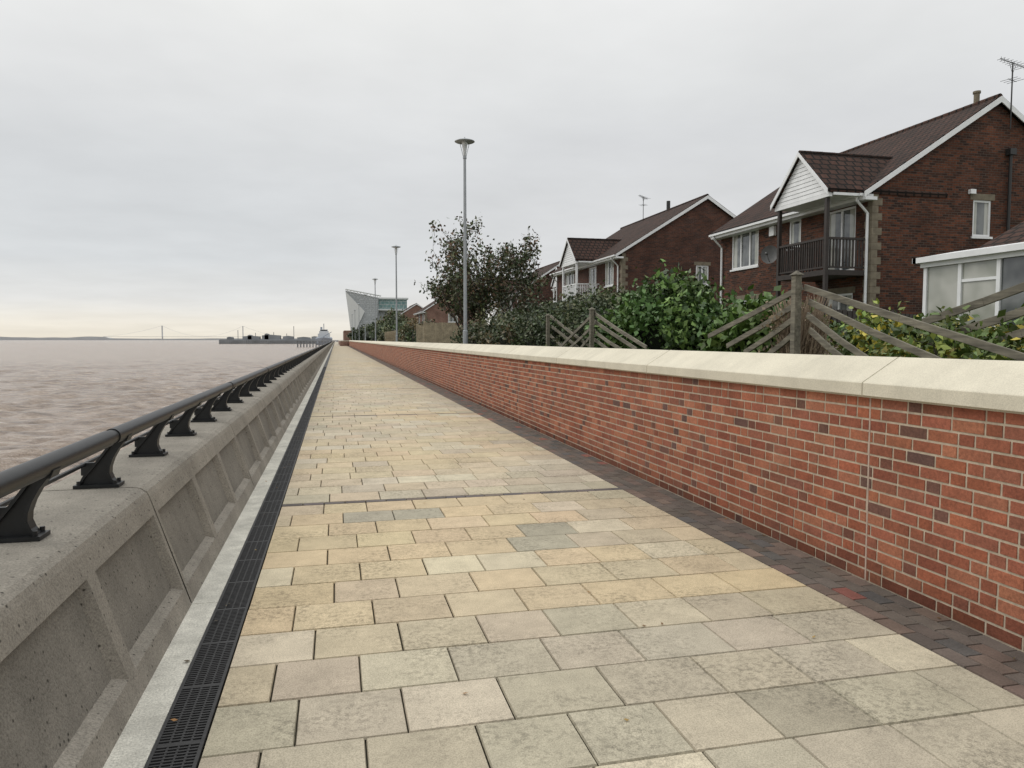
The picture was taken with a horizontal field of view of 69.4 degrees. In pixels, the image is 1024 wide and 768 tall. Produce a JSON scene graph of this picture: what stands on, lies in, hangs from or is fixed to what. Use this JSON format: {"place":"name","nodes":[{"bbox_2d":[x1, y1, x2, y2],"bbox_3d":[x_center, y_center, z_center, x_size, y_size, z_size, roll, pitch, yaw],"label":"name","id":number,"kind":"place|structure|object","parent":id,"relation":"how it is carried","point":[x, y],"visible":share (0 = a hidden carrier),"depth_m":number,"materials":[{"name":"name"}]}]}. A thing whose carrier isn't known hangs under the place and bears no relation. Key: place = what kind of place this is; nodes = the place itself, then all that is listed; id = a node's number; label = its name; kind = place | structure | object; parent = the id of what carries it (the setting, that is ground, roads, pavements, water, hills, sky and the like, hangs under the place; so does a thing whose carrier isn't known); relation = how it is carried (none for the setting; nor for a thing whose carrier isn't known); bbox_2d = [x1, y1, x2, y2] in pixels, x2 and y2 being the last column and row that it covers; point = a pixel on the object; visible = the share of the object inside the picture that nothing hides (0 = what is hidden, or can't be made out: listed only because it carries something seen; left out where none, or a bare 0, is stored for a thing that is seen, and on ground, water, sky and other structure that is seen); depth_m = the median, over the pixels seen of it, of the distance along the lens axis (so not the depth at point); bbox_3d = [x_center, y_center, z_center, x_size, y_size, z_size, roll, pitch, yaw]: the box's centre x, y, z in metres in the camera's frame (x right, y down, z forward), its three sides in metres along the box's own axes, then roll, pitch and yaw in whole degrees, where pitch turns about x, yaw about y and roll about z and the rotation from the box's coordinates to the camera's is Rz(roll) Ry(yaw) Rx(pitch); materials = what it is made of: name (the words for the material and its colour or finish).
{"place":"outdoors","nodes":[
{"label":"outdoors","id":0,"kind":"place"},
{"bbox_2d":[0,336,296,339],"bbox_3d":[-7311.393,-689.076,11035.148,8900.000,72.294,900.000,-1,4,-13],"label":"shore hills","id":1,"kind":"structure","parent":0,"point":[58,338],"depth_m":10833.12,"materials":[{"name":"grey"}]},
{"bbox_2d":[0,340,342,502],"bbox_3d":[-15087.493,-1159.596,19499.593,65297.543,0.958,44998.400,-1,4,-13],"label":"river water","id":2,"kind":"structure","parent":0,"point":[56,394],"depth_m":105.15,"materials":[{"name":"grey liquid"}]},
{"bbox_2d":[103,326,270,339],"bbox_3d":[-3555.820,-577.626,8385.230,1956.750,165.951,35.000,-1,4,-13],"label":"suspension bridge","id":3,"kind":"structure","parent":2,"relation":"in","point":[182,333],"depth_m":8306.44,"materials":[{"name":"grey metal"}]},
{"bbox_2d":[219,326,316,343],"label":"dock pier","id":4,"kind":"structure","parent":2,"relation":"in","point":[267,338],"depth_m":1094.55,"materials":[{"name":"grey concrete"}]},
{"bbox_2d":[297,340,337,346],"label":"wooden jetty","id":5,"kind":"object","parent":2,"relation":"in","point":[313,342],"visible":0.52,"depth_m":598.32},
{"bbox_2d":[315,324,331,344],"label":"cargo ship","id":6,"kind":"object","parent":2,"relation":"on","point":[323,334],"visible":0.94,"depth_m":883.28},
{"bbox_2d":[183,372,822,767],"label":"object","id":7,"kind":"structure","parent":0,"point":[399,634],"depth_m":3.83,"materials":[{"name":"beige stone"}]},
{"bbox_2d":[103,343,333,767],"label":"channel kerb strip","id":8,"kind":"object","parent":7,"relation":"on","point":[134,745],"visible":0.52,"depth_m":3.92,"materials":[{"name":"concrete"}]},
{"bbox_2d":[144,342,334,767],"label":"drain grate","id":9,"kind":"object","parent":7,"relation":"on","point":[181,741],"visible":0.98,"depth_m":3.92,"materials":[{"name":"metal"}]},
{"bbox_2d":[282,346,1023,698],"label":"dark brick edging","id":10,"kind":"object","parent":7,"relation":"on","point":[972,650],"visible":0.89,"depth_m":5.13,"materials":[{"name":"grey brick"}]},
{"bbox_2d":[349,341,1023,649],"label":"bricks","id":11,"kind":"object","parent":7,"relation":"on","point":[1017,523],"visible":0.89,"depth_m":5.39,"materials":[{"name":"red brick"}]},
{"bbox_2d":[349,342,1023,651],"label":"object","id":12,"kind":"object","parent":7,"relation":"on","point":[1008,513],"visible":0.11,"depth_m":5.24,"materials":[{"name":"red brick"}]},
{"bbox_2d":[349,340,1023,414],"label":"coping","id":13,"kind":"object","parent":12,"relation":"on","point":[993,385],"visible":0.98,"depth_m":5.38,"materials":[{"name":"concrete"}]},
{"bbox_2d":[864,398,870,580],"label":"movement joints","id":14,"kind":"object","parent":12,"relation":"attached to","point":[867,487],"visible":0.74,"depth_m":4.89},
{"bbox_2d":[0,0,1023,339],"label":"sky","id":15,"kind":"structure","parent":0,"point":[201,169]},
{"bbox_2d":[551,267,556,287],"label":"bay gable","id":16,"kind":"structure","parent":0,"point":[554,284],"depth_m":63.91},
{"bbox_2d":[568,238,621,240],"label":"bay ridge","id":17,"kind":"structure","parent":0,"point":[596,239],"depth_m":45.94,"materials":[{"name":"brown tile"}]},
{"bbox_2d":[198,346,1023,767],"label":"promenade paving","id":18,"kind":"structure","parent":0,"point":[722,658],"depth_m":3.95,"materials":[{"name":"beige stone"}]},
{"bbox_2d":[170,427,1014,720],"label":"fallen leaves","id":19,"kind":"object","parent":18,"relation":"on","point":[174,719],"visible":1,"depth_m":3.84,"materials":[{"name":"brown plant"}]},
{"bbox_2d":[798,150,892,158],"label":"bay ridge","id":20,"kind":"structure","parent":0,"point":[845,154],"depth_m":23.94,"materials":[{"name":"brown tile"}]},
{"bbox_3d":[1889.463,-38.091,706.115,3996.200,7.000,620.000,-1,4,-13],"label":"ground","id":21,"kind":"structure","parent":0,"visible":0},
{"bbox_2d":[0,341,333,767],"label":"concrete flood wall","id":22,"kind":"structure","parent":21,"relation":"on","point":[95,604],"depth_m":3.58,"materials":[{"name":"grey concrete"}]},
{"bbox_2d":[0,341,331,542],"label":"handrail","id":23,"kind":"object","parent":22,"relation":"on","point":[31,479],"visible":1,"depth_m":4.37,"materials":[{"name":"black metal"}]},
{"bbox_2d":[347,327,358,340],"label":"tree mass","id":24,"kind":"object","parent":21,"relation":"on","point":[349,335],"visible":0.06,"depth_m":266.38,"materials":[{"name":"green plant"}]},
{"bbox_2d":[373,278,377,340],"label":"street lamp","id":25,"kind":"object","parent":21,"relation":"on","point":[374,279],"visible":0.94,"depth_m":80.16,"materials":[{"name":"metal"}]},
{"bbox_2d":[343,288,407,340],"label":"aquarium building","id":26,"kind":"structure","parent":21,"relation":"on","point":[364,309],"depth_m":469.41,"materials":[{"name":"metal"}]},
{"bbox_2d":[354,307,402,340],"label":"tree mass","id":27,"kind":"object","parent":21,"relation":"on","point":[370,336],"visible":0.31,"depth_m":139.15,"materials":[{"name":"green plant"}]},
{"bbox_2d":[385,330,395,341],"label":"garden fence","id":28,"kind":"object","parent":21,"relation":"on","point":[390,335],"visible":0.56,"depth_m":66.40,"materials":[{"name":"brown wood"}]},
{"bbox_2d":[369,309,415,340],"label":"garden shrub","id":29,"kind":"object","parent":21,"relation":"on","point":[390,325],"visible":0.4,"depth_m":83.52,"materials":[{"name":"green plant"}]},
{"bbox_2d":[391,245,399,341],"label":"street lamp","id":30,"kind":"object","parent":21,"relation":"on","point":[395,247],"visible":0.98,"depth_m":52.38,"materials":[{"name":"metal"}]},
{"bbox_2d":[399,305,421,320],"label":"walls","id":31,"kind":"structure","parent":21,"relation":"on","point":[412,310],"depth_m":148.81,"materials":[{"name":"brown brick"}]},
{"bbox_2d":[394,314,435,341],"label":"garden shrub","id":32,"kind":"object","parent":21,"relation":"on","point":[407,332],"visible":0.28,"depth_m":53.15,"materials":[{"name":"green plant"}]},
{"bbox_2d":[424,321,454,342],"bbox_3d":[-3.789,-2.463,38.862,1.785,1.680,0.150,-2,4,-26],"label":"garden fence","id":33,"kind":"object","parent":21,"relation":"on","point":[433,331],"visible":0.58,"depth_m":38.80,"materials":[{"name":"brown wood"}]},
{"bbox_2d":[416,324,475,343],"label":"garden fence","id":34,"kind":"object","parent":21,"relation":"on","point":[420,333],"visible":0.09,"depth_m":45.39,"materials":[{"name":"brown wood"}]},
{"bbox_2d":[417,300,478,324],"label":"walls","id":35,"kind":"structure","parent":21,"relation":"on","point":[436,313],"depth_m":112.07,"materials":[{"name":"brown brick"}]},
{"bbox_2d":[418,312,457,323],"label":"windows","id":36,"kind":"structure","parent":35,"relation":"attached to","point":[450,319],"depth_m":112.66,"materials":[{"name":"white plastic"}]},
{"bbox_2d":[413,302,486,320],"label":"white trim","id":37,"kind":"structure","parent":35,"relation":"attached to","point":[422,312],"depth_m":111.99,"materials":[{"name":"plastic"}]},
{"bbox_2d":[414,300,436,313],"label":"roof","id":38,"kind":"structure","parent":37,"relation":"on","point":[427,306],"depth_m":117.52,"materials":[{"name":"tile"}]},
{"bbox_2d":[455,137,474,343],"bbox_3d":[-1.567,-4.506,24.690,0.670,7.350,0.670,-1,4,-13],"label":"street lamp","id":39,"kind":"object","parent":21,"relation":"on","point":[464,142],"visible":0.94,"depth_m":24.63,"materials":[{"name":"metal"}]},
{"bbox_2d":[414,211,555,331],"bbox_3d":[-0.930,-4.099,31.099,5.937,5.948,6.199,-1,4,-13],"label":"garden tree","id":40,"kind":"object","parent":21,"relation":"on","point":[449,292],"visible":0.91,"depth_m":30.15,"materials":[{"name":"green plant"}]},
{"bbox_2d":[450,302,529,344],"bbox_3d":[-0.207,-1.850,25.750,3.179,2.056,8.471,-1,4,-13],"label":"garden shrub","id":41,"kind":"object","parent":21,"relation":"on","point":[495,331],"visible":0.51,"depth_m":24.17,"materials":[{"name":"green plant"}]},
{"bbox_2d":[498,268,555,315],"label":"walls","id":42,"kind":"structure","parent":21,"relation":"on","point":[547,290],"depth_m":71.29,"materials":[{"name":"brick"}]},
{"bbox_2d":[507,264,558,302],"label":"white trim","id":43,"kind":"structure","parent":42,"relation":"attached to","point":[538,278],"depth_m":71.14,"materials":[{"name":"plastic"}]},
{"bbox_2d":[512,262,559,292],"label":"roof","id":44,"kind":"structure","parent":43,"relation":"on","point":[547,269],"depth_m":73.58,"materials":[{"name":"tile"}]},
{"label":"balcony","id":45,"kind":"object","parent":42,"relation":"attached to","visible":0},
{"bbox_2d":[505,280,522,293],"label":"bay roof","id":46,"kind":"structure","parent":45,"relation":"on","point":[511,285],"depth_m":73.63,"materials":[{"name":"brown tile"}]},
{"bbox_2d":[503,279,636,347],"bbox_3d":[1.933,-1.546,18.655,3.586,2.078,7.571,-1,4,-13],"label":"clipped hedge","id":47,"kind":"object","parent":21,"relation":"on","point":[568,314],"visible":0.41,"depth_m":17.58,"materials":[{"name":"green plant"}]},
{"bbox_2d":[545,307,646,348],"bbox_3d":[1.452,-0.802,14.191,0.244,1.307,5.576,-1,4,-13],"label":"wooden fence","id":48,"kind":"object","parent":21,"relation":"on","point":[591,330],"visible":0.74,"depth_m":13.73,"materials":[{"name":"brown wood"}]},
{"bbox_2d":[557,199,732,302],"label":"walls","id":49,"kind":"structure","parent":21,"relation":"on","point":[685,241],"depth_m":42.07,"materials":[{"name":"brick"}]},
{"bbox_2d":[562,263,598,300],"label":"balcony","id":50,"kind":"structure","parent":49,"relation":"attached to","point":[573,288],"depth_m":44.82,"materials":[{"name":"white plastic"}]},
{"bbox_2d":[560,238,618,265],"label":"bay roof","id":51,"kind":"structure","parent":50,"relation":"on","point":[587,250],"depth_m":45.23,"materials":[{"name":"brown tile"}]},
{"bbox_2d":[559,239,593,267],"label":"bay gable","id":52,"kind":"structure","parent":51,"relation":"attached to","point":[569,259],"depth_m":45.73,"materials":[{"name":"white wood"}]},
{"bbox_2d":[619,253,627,291],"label":"quoins","id":53,"kind":"object","parent":49,"relation":"attached to","point":[623,265],"visible":0.34,"depth_m":41.28,"materials":[{"name":"stone"}]},
{"bbox_2d":[566,261,710,297],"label":"windows","id":54,"kind":"structure","parent":49,"relation":"attached to","point":[609,270],"depth_m":43.36,"materials":[{"name":"white plastic"}]},
{"bbox_2d":[549,195,735,302],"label":"white trim","id":55,"kind":"structure","parent":49,"relation":"attached to","point":[597,262],"depth_m":41.96,"materials":[{"name":"plastic"}]},
{"bbox_2d":[552,195,735,272],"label":"roof","id":56,"kind":"structure","parent":55,"relation":"on","point":[630,234],"depth_m":44.43,"materials":[{"name":"tile"}]},
{"bbox_2d":[638,195,650,214],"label":"television aerial","id":57,"kind":"object","parent":56,"relation":"on","point":[643,198],"visible":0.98,"depth_m":50.31,"materials":[{"name":"grey metal"}]},
{"bbox_2d":[620,194,708,228],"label":"ridge tiles","id":58,"kind":"object","parent":56,"relation":"on","point":[665,210],"visible":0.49,"depth_m":47.20,"materials":[{"name":"brown tile"}]},
{"bbox_2d":[666,201,669,210],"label":"flue pipe","id":59,"kind":"object","parent":56,"relation":"on","point":[667,205],"visible":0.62,"depth_m":46.91,"materials":[{"name":"black plastic"}]},
{"bbox_2d":[582,259,756,350],"bbox_3d":[2.908,-1.169,13.587,2.849,2.162,4.192,-1,4,-13],"label":"garden shrub","id":60,"kind":"object","parent":21,"relation":"on","point":[668,315],"visible":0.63,"depth_m":13.07,"materials":[{"name":"green plant"}]},
{"bbox_2d":[698,284,831,352],"bbox_3d":[3.959,-0.869,12.056,1.914,1.587,3.552,0,3,5],"label":"ivy bush","id":61,"kind":"object","parent":21,"relation":"on","point":[735,312],"visible":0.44,"depth_m":11.40,"materials":[{"name":"green plant"}]},
{"bbox_2d":[758,294,845,354],"bbox_3d":[3.178,-0.439,8.210,0.951,1.106,0.899,0,3,1],"label":"dead shrub","id":62,"kind":"object","parent":21,"relation":"on","point":[809,344],"visible":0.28,"depth_m":7.96,"materials":[{"name":"brown plant"}]},
{"bbox_2d":[708,271,1023,360],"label":"wooden fence","id":63,"kind":"object","parent":21,"relation":"on","point":[793,322],"visible":0.84,"depth_m":6.95,"materials":[{"name":"brown wood"}]},
{"bbox_2d":[825,306,917,332],"bbox_3d":[9.387,-1.173,18.961,5.480,1.480,0.157,-3,5,-41],"label":"garden fence","id":64,"kind":"object","parent":21,"relation":"on","point":[852,314],"visible":0.13,"depth_m":17.81,"materials":[{"name":"brown wood"}]},
{"bbox_2d":[721,104,1023,313],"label":"walls","id":65,"kind":"structure","parent":21,"relation":"on","point":[957,166],"depth_m":23.40,"materials":[{"name":"brick"}]},
{"bbox_2d":[761,245,776,263],"bbox_3d":[9.553,-4.811,27.460,0.522,0.684,0.644,0,3,-1],"label":"satellite dish","id":66,"kind":"object","parent":65,"relation":"attached to","point":[768,254],"visible":0.98,"depth_m":27.52,"materials":[{"name":"grey metal"}]},
{"bbox_2d":[776,197,864,314],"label":"balcony","id":67,"kind":"structure","parent":65,"relation":"attached to","point":[790,255],"depth_m":23.09,"materials":[{"name":"brown wood"}]},
{"bbox_2d":[772,152,947,208],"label":"bay roof","id":68,"kind":"structure","parent":67,"relation":"on","point":[846,174],"depth_m":23.19,"materials":[{"name":"brown tile"}]},
{"bbox_2d":[770,152,873,211],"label":"bay gable","id":69,"kind":"structure","parent":68,"relation":"attached to","point":[806,188],"depth_m":23.69,"materials":[{"name":"white wood"}]},
{"bbox_2d":[730,193,994,310],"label":"windows","id":70,"kind":"structure","parent":65,"relation":"attached to","point":[745,245],"depth_m":24.35,"materials":[{"name":"white plastic"}]},
{"bbox_2d":[709,96,1023,303],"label":"white trim","id":71,"kind":"structure","parent":65,"relation":"attached to","point":[794,216],"depth_m":23.34,"materials":[{"name":"plastic"}]},
{"bbox_2d":[711,95,1023,233],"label":"roof","id":72,"kind":"structure","parent":71,"relation":"on","point":[901,148],"depth_m":25.16,"materials":[{"name":"tile"}]},
{"bbox_2d":[840,93,1002,152],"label":"ridge tiles","id":73,"kind":"object","parent":72,"relation":"on","point":[935,118],"visible":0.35,"depth_m":26.27,"materials":[{"name":"brown tile"}]},
{"bbox_2d":[973,90,980,103],"bbox_3d":[15.265,-9.296,24.302,0.240,0.620,0.240,-1,4,-13],"label":"flue pipe","id":74,"kind":"object","parent":72,"relation":"on","point":[977,93],"visible":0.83,"depth_m":24.22,"materials":[{"name":"ceramic"}]},
{"bbox_2d":[998,56,1023,128],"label":"television aerial","id":75,"kind":"object","parent":71,"relation":"attached to","point":[1013,64],"visible":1,"depth_m":23.41,"materials":[{"name":"grey metal"}]},
{"bbox_2d":[862,194,882,307],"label":"quoins","id":76,"kind":"object","parent":65,"relation":"attached to","point":[873,274],"visible":0.62,"depth_m":22.82,"materials":[{"name":"stone"}]},
{"bbox_2d":[769,189,975,235],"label":"wall boxes","id":77,"kind":"object","parent":65,"relation":"attached to","point":[772,230],"depth_m":27.64,"materials":[{"name":"white plastic"}]},
{"bbox_2d":[1005,148,1016,230],"bbox_3d":[15.961,-5.677,23.752,0.240,3.700,0.190,-1,4,-13],"label":"soil pipe","id":78,"kind":"object","parent":65,"relation":"attached to","point":[1010,152],"visible":0.76,"depth_m":23.68,"materials":[{"name":"black plastic"}]},
{"bbox_2d":[809,306,995,352],"bbox_3d":[6.930,-0.614,12.228,4.363,1.588,5.067,-1,4,-13],"label":"garden shrub","id":79,"kind":"object","parent":21,"relation":"on","point":[842,328],"depth_m":12.63,"materials":[{"name":"green plant"}]},
{"bbox_2d":[823,298,1023,360],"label":"flowering shrub","id":80,"kind":"object","parent":21,"relation":"on","point":[940,346],"visible":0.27,"depth_m":6.97,"materials":[{"name":"green plant"}]},
{"bbox_2d":[912,221,1023,328],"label":"conservatory","id":81,"kind":"object","parent":21,"relation":"on","point":[959,278],"visible":0.52,"depth_m":15.48,"materials":[{"name":"white plastic"}]},
{"label":"path","id":82,"kind":"structure","parent":0,"visible":0},
{"bbox_2d":[338,340,348,345],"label":"brick return wall","id":83,"kind":"structure","parent":82,"relation":"on","point":[343,343],"depth_m":190.18,"materials":[{"name":"brick"}]}
]}

